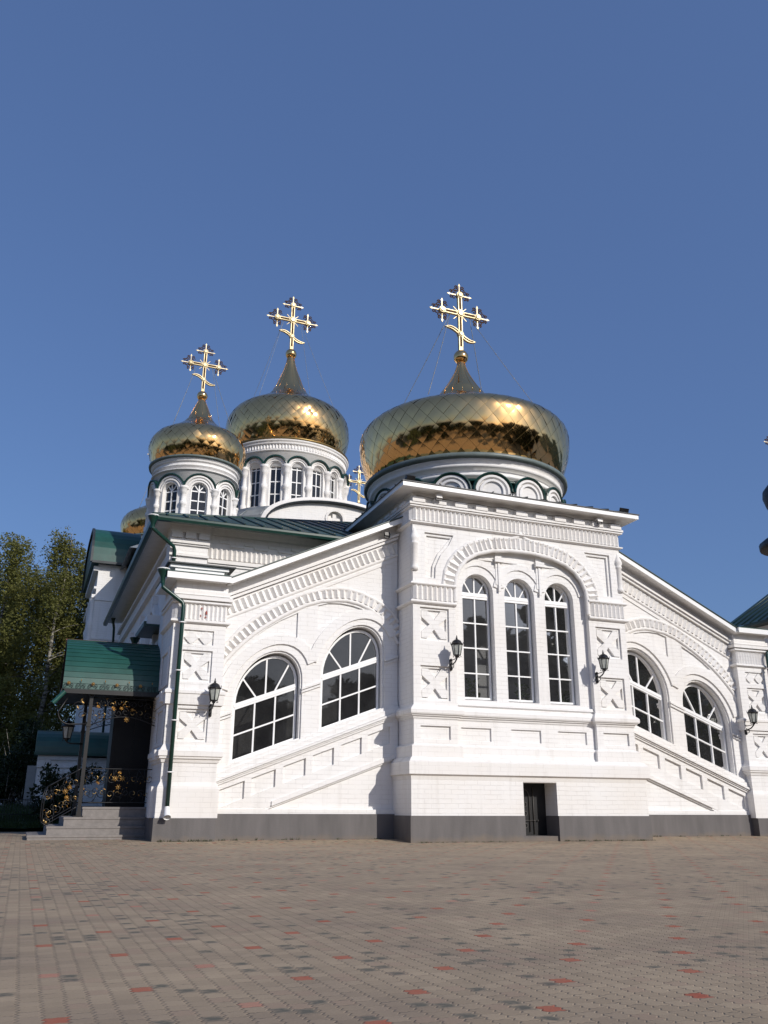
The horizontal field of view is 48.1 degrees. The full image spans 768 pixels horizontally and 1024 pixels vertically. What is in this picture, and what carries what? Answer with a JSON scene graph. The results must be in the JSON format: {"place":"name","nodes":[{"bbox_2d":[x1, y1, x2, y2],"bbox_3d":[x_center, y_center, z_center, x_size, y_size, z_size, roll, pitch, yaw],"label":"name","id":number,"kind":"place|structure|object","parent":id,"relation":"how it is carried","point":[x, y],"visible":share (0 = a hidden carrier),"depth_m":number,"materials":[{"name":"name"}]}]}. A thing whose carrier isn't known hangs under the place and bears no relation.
{"place":"outdoors","nodes":[
{"label":"outdoors","id":0,"kind":"place"},
{"bbox_2d":[0,828,767,1023],"bbox_3d":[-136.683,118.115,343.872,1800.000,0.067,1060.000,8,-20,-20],"label":"pavement","id":1,"kind":"structure","parent":0,"point":[665,930],"depth_m":5.32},
{"bbox_2d":[0,557,31,715],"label":"birch tree","id":2,"kind":"object","parent":1,"relation":"on","point":[1,593],"visible":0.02,"depth_m":57.01,"materials":[{"name":"green plant"}]},
{"bbox_2d":[0,742,36,805],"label":"bush","id":3,"kind":"object","parent":1,"relation":"on","point":[20,762],"visible":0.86,"depth_m":30.05,"materials":[{"name":"green plant"}]},
{"bbox_2d":[0,718,49,804],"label":"bush","id":4,"kind":"object","parent":1,"relation":"on","point":[28,732],"visible":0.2,"depth_m":37.54,"materials":[{"name":"green plant"}]},
{"bbox_2d":[0,532,62,764],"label":"birch tree","id":5,"kind":"object","parent":1,"relation":"on","point":[16,551],"visible":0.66,"depth_m":48.61,"materials":[{"name":"green plant"}]},
{"bbox_2d":[0,563,65,804],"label":"birch tree","id":6,"kind":"object","parent":1,"relation":"on","point":[38,573],"visible":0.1,"depth_m":51.78,"materials":[{"name":"green plant"}]},
{"bbox_2d":[0,569,84,735],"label":"birch tree","id":7,"kind":"object","parent":1,"relation":"on","point":[55,658],"visible":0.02,"depth_m":54.41,"materials":[{"name":"green plant"}]},
{"bbox_2d":[0,526,88,801],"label":"birch tree","id":8,"kind":"object","parent":1,"relation":"on","point":[66,579],"visible":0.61,"depth_m":47.98,"materials":[{"name":"green plant"}]},
{"bbox_2d":[0,802,97,827],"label":"grass","id":9,"kind":"structure","parent":1,"relation":"on","point":[19,823],"depth_m":24.72,"materials":[{"name":"green plant"}]},
{"bbox_2d":[0,798,36,821],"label":"iron fence","id":10,"kind":"object","parent":9,"relation":"on","point":[1,814],"visible":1,"depth_m":23.98,"materials":[{"name":"black metal"}]},
{"bbox_2d":[30,584,88,730],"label":"birch tree","id":11,"kind":"object","parent":9,"relation":"on","point":[74,634],"visible":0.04,"depth_m":50.69,"materials":[{"name":"green plant"}]},
{"bbox_2d":[23,730,108,806],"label":"annex building","id":12,"kind":"structure","parent":1,"relation":"on","point":[52,748],"depth_m":29.29,"materials":[{"name":"white paint"}]},
{"bbox_2d":[74,285,767,842],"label":"church","id":13,"kind":"structure","parent":1,"relation":"on","point":[280,591],"depth_m":21.48,"materials":[{"name":"white paint"}]},
{"bbox_2d":[26,639,160,839],"bbox_3d":[-6.550,5.432,19.773,2.630,4.955,2.730,8,-20,-20],"label":"porch","id":14,"kind":"object","parent":13,"relation":"attached to","point":[121,679],"visible":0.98,"depth_m":19.48,"materials":[{"name":"green metal"}]},
{"bbox_2d":[26,762,102,821],"bbox_3d":[-9.242,8.233,24.821,2.056,2.025,1.996,8,-20,-20],"label":"bush","id":15,"kind":"object","parent":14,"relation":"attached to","point":[51,777],"visible":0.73,"depth_m":24.73,"materials":[{"name":"green plant"}]},
{"bbox_2d":[61,716,82,744],"bbox_3d":[-7.450,5.219,20.589,0.541,0.650,0.332,8,-20,-20],"label":"porch lantern","id":16,"kind":"object","parent":14,"relation":"attached to","point":[67,730],"visible":0.91,"depth_m":20.47,"materials":[{"name":"black metal"}]},
{"bbox_2d":[208,678,221,716],"bbox_3d":[-3.669,3.974,18.490,0.301,0.795,0.507,8,-20,-20],"label":"wall lantern","id":17,"kind":"object","parent":13,"relation":"attached to","point":[214,688],"depth_m":18.37,"materials":[{"name":"black metal"}]},
{"bbox_2d":[230,656,296,761],"bbox_3d":[-2.705,4.455,19.505,1.460,2.405,0.080,8,-20,-20],"label":"window","id":18,"kind":"structure","parent":13,"relation":"in","point":[268,673],"depth_m":19.57,"materials":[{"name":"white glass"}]},
{"bbox_2d":[320,630,378,729],"bbox_3d":[-0.816,3.988,20.462,1.460,2.405,0.080,8,-20,-20],"label":"window","id":19,"kind":"structure","parent":13,"relation":"in","point":[345,663],"depth_m":20.48,"materials":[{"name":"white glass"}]},
{"bbox_2d":[384,532,389,537],"bbox_3d":[0.077,0.579,21.534,0.140,0.140,0.085,8,-20,-20],"label":"floodlight","id":20,"kind":"object","parent":13,"relation":"attached to","point":[387,534],"visible":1,"depth_m":21.51,"materials":[{"name":"black metal"}]},
{"bbox_2d":[405,475,415,480],"bbox_3d":[0.648,-0.801,21.309,0.224,0.249,0.169,8,-20,-20],"label":"floodlight","id":21,"kind":"object","parent":13,"relation":"on","point":[409,477],"visible":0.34,"depth_m":21.27,"materials":[{"name":"black metal"}]},
{"bbox_2d":[435,494,441,500],"bbox_3d":[1.358,-0.361,21.326,0.154,0.154,0.093,8,-20,-20],"label":"floodlight","id":22,"kind":"object","parent":13,"relation":"attached to","point":[438,497],"visible":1,"depth_m":21.31,"materials":[{"name":"white metal"}]},
{"bbox_2d":[449,635,462,670],"bbox_3d":[1.667,3.290,20.179,0.301,0.795,0.508,8,-20,-20],"label":"wall lantern","id":23,"kind":"object","parent":13,"relation":"attached to","point":[456,644],"depth_m":20.07,"materials":[{"name":"black metal"}]},
{"bbox_2d":[462,576,491,699],"bbox_3d":[2.246,3.060,21.183,0.790,3.060,0.080,8,-20,-20],"label":"window","id":24,"kind":"structure","parent":13,"relation":"in","point":[475,601],"depth_m":21.24,"materials":[{"name":"grey glass"}]},
{"bbox_2d":[504,580,533,702],"bbox_3d":[3.341,3.206,21.596,0.790,3.060,0.080,8,-20,-20],"label":"window","id":25,"kind":"structure","parent":13,"relation":"in","point":[517,608],"depth_m":21.67,"materials":[{"name":"grey glass"}]},
{"bbox_2d":[514,683,528,702],"bbox_3d":[3.439,4.502,21.456,0.414,0.549,0.292,8,-20,-20],"label":"houseplant","id":26,"kind":"object","parent":13,"relation":"on","point":[516,692],"visible":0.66,"depth_m":21.42,"materials":[{"name":"green plant"}]},
{"bbox_2d":[523,783,546,835],"bbox_3d":[3.444,7.028,20.392,0.900,1.190,0.100,8,-20,-20],"label":"basement door","id":27,"kind":"structure","parent":13,"relation":"in","point":[534,793],"depth_m":20.44,"materials":[{"name":"black metal"}]},
{"bbox_2d":[545,585,574,704],"bbox_3d":[4.428,3.352,22.005,0.790,3.060,0.080,8,-20,-20],"label":"window","id":28,"kind":"structure","parent":13,"relation":"in","point":[561,684],"depth_m":22.00,"materials":[{"name":"glass"}]},
{"bbox_2d":[596,518,602,524],"bbox_3d":[5.750,0.247,22.973,0.154,0.154,0.093,8,-20,-20],"label":"floodlight","id":29,"kind":"object","parent":13,"relation":"attached to","point":[599,520],"visible":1,"depth_m":22.95,"materials":[{"name":"white metal"}]},
{"bbox_2d":[595,650,609,682],"bbox_3d":[5.455,3.864,21.582,0.301,0.795,0.508,8,-20,-20],"label":"wall lantern","id":30,"kind":"object","parent":13,"relation":"attached to","point":[603,659],"depth_m":21.48,"materials":[{"name":"black metal"}]},
{"bbox_2d":[619,508,628,512],"bbox_3d":[6.525,-0.021,23.384,0.210,0.215,0.167,8,-20,-20],"label":"floodlight","id":31,"kind":"object","parent":13,"relation":"on","point":[626,510],"visible":0.55,"depth_m":23.34,"materials":[{"name":"black metal"}]},
{"bbox_2d":[627,652,666,740],"bbox_3d":[6.956,5.030,23.387,1.460,2.405,0.080,8,-20,-20],"label":"window","id":32,"kind":"structure","parent":13,"relation":"in","point":[646,694],"depth_m":23.47,"materials":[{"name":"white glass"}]},
{"bbox_2d":[683,684,728,770],"bbox_3d":[8.838,6.002,23.849,1.460,2.405,0.080,8,-20,-20],"label":"window","id":33,"kind":"structure","parent":13,"relation":"in","point":[704,726],"depth_m":23.89,"materials":[{"name":"white glass"}]},
{"bbox_2d":[744,705,757,734],"bbox_3d":[10.094,5.715,23.705,0.301,0.795,0.507,8,-20,-20],"label":"wall lantern","id":34,"kind":"object","parent":13,"relation":"attached to","point":[752,713],"depth_m":23.59,"materials":[{"name":"black metal"}]},
{"bbox_2d":[159,835,740,842],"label":"weeds","id":35,"kind":"object","parent":1,"relation":"on","point":[160,840],"visible":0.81,"depth_m":18.67,"materials":[{"name":"green plant"}]},
{"bbox_2d":[730,594,767,643],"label":"monastery building","id":36,"kind":"structure","parent":1,"relation":"on","point":[755,615],"depth_m":42.90,"materials":[{"name":"green paint"}]},
{"bbox_2d":[759,436,767,555],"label":"bell tower","id":37,"kind":"structure","parent":1,"relation":"on","point":[763,547],"depth_m":61.70,"materials":[{"name":"paint"}]},
{"bbox_2d":[0,0,767,803],"label":"sky","id":38,"kind":"structure","parent":0,"point":[592,175],"materials":[{"name":"blue"}]}
]}

